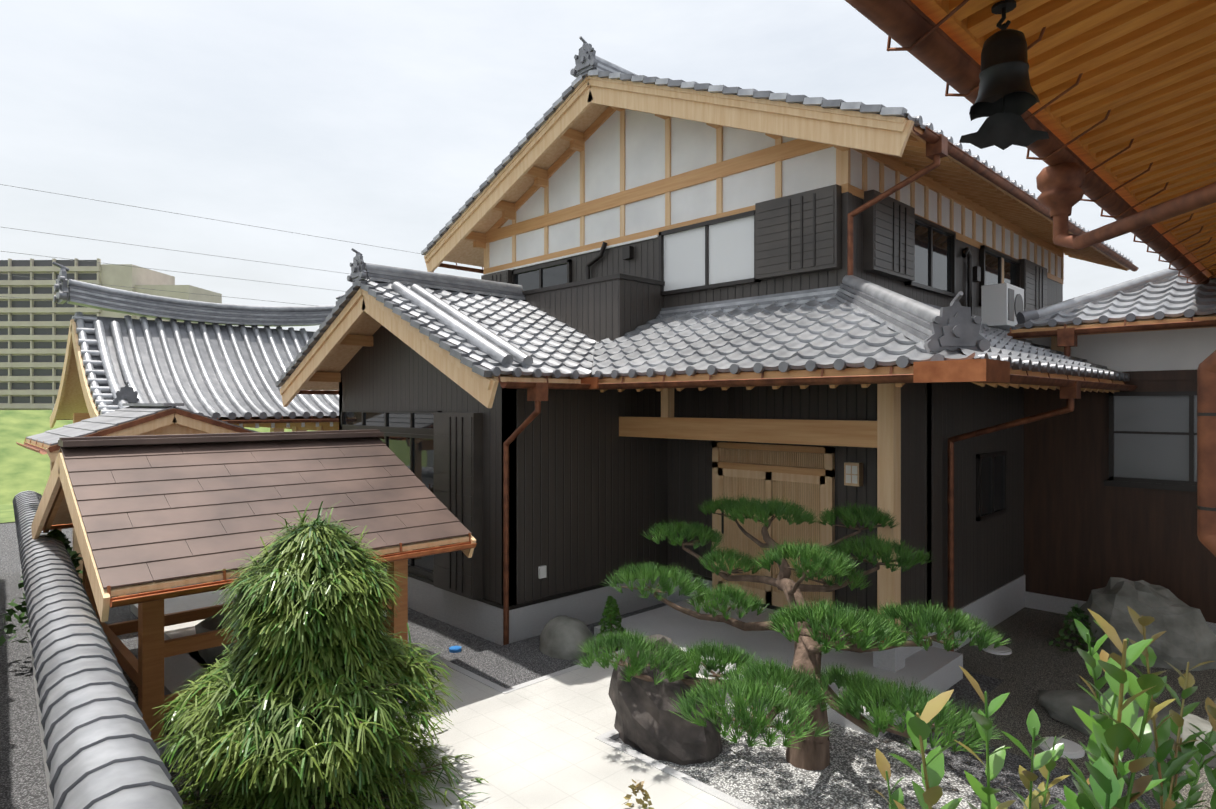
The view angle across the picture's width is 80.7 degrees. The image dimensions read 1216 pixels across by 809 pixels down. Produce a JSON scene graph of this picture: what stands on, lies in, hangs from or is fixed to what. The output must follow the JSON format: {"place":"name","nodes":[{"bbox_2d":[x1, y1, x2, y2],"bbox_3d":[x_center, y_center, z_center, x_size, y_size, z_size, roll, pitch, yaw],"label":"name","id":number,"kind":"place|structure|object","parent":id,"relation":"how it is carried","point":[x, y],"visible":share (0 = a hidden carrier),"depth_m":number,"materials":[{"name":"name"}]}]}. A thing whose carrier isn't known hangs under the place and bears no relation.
{"place":"outdoors","nodes":[
{"label":"outdoors","id":0,"kind":"place"},
{"bbox_2d":[50,261,345,431],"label":"tiled roof","id":1,"kind":"structure","parent":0,"point":[210,360],"depth_m":16.09,"materials":[{"name":"grey ceramic"}]},
{"bbox_2d":[0,184,419,522],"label":"background","id":2,"kind":"structure","parent":0,"point":[35,319],"depth_m":143.69,"materials":[{"name":"beige concrete"}]},
{"bbox_2d":[0,522,1003,808],"bbox_3d":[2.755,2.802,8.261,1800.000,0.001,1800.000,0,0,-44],"label":"ground","id":3,"kind":"structure","parent":0,"point":[22,778],"depth_m":7.22,"materials":[{"name":"grey gravel"}]},
{"bbox_2d":[13,490,182,808],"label":"tiled wall","id":4,"kind":"structure","parent":3,"relation":"on","point":[100,749],"depth_m":3.60,"materials":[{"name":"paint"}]},
{"bbox_2d":[16,403,256,583],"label":"gate roof","id":5,"kind":"structure","parent":3,"relation":"on","point":[134,419],"depth_m":9.67,"materials":[{"name":"grey ceramic"}]},
{"bbox_2d":[31,429,476,754],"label":"well pavilion","id":6,"kind":"structure","parent":3,"relation":"on","point":[151,520],"depth_m":6.50,"materials":[{"name":"brown wood"}]},
{"bbox_2d":[153,501,488,808],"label":"conical shrub","id":7,"kind":"object","parent":3,"relation":"on","point":[309,610],"visible":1,"depth_m":4.53,"materials":[{"name":"green plant"}]},
{"bbox_2d":[0,528,1104,808],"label":"shrubs","id":8,"kind":"object","parent":3,"relation":"on","point":[610,612],"visible":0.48,"depth_m":7.95,"materials":[{"name":"green plant"}]},
{"bbox_2d":[130,589,1215,808],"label":"garden paving","id":9,"kind":"structure","parent":3,"relation":"on","point":[532,727],"depth_m":5.64,"materials":[{"name":"white"}]},
{"bbox_2d":[539,577,1215,767],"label":"garden rocks","id":10,"kind":"object","parent":9,"relation":"on","point":[648,723],"visible":0.71,"depth_m":6.40,"materials":[{"name":"grey stone"}]},
{"bbox_2d":[875,606,1215,808],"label":"photinia shrub","id":11,"kind":"object","parent":9,"relation":"on","point":[1119,728],"visible":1,"depth_m":1.71,"materials":[{"name":"green plant"}]},
{"bbox_2d":[339,325,1024,735],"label":"walls","id":12,"kind":"structure","parent":3,"relation":"on","point":[599,481],"depth_m":8.75,"materials":[{"name":"black wood"}]},
{"bbox_2d":[275,248,595,644],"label":"wing roof","id":13,"kind":"structure","parent":12,"relation":"on","point":[478,339],"depth_m":9.07,"materials":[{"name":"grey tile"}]},
{"bbox_2d":[481,106,1063,342],"bbox_3d":[3.459,-2.600,13.424,10.070,4.204,8.230,0,0,-44],"label":"storey","id":14,"kind":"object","parent":12,"relation":"on","point":[624,222],"depth_m":10.05,"materials":[{"name":"white paint"}]},
{"bbox_2d":[421,36,1138,275],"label":"roof","id":15,"kind":"structure","parent":14,"relation":"on","point":[595,90],"depth_m":9.57,"materials":[{"name":"brown wood"}]},
{"bbox_2d":[579,275,1136,651],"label":"roof","id":16,"kind":"structure","parent":12,"relation":"on","point":[851,329],"depth_m":7.16,"materials":[{"name":"grey ceramic"}]},
{"bbox_2d":[574,493,1011,770],"bbox_3d":[1.296,1.824,6.020,3.176,1.882,4.189,0,0,0],"label":"pine tree","id":17,"kind":"object","parent":3,"relation":"on","point":[804,681],"visible":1,"depth_m":5.37,"materials":[{"name":"green plant"}]},
{"bbox_2d":[1007,266,1215,635],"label":"connecting building","id":18,"kind":"structure","parent":3,"relation":"on","point":[1110,484],"depth_m":9.06,"materials":[{"name":"brown wood"}]},
{"bbox_2d":[0,0,1171,331],"label":"sky","id":19,"kind":"structure","parent":0,"point":[368,122],"materials":[{"name":"white"}]},
{"bbox_2d":[845,0,1215,556],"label":"roof eave","id":20,"kind":"object","parent":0,"point":[1122,112],"visible":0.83,"depth_m":3.63,"materials":[{"name":"orange wood"}]},
{"bbox_2d":[959,0,1048,149],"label":"wind bell","id":21,"kind":"object","parent":20,"relation":"hanging from","point":[1007,97],"visible":1,"depth_m":2.85,"materials":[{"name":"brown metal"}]}
]}

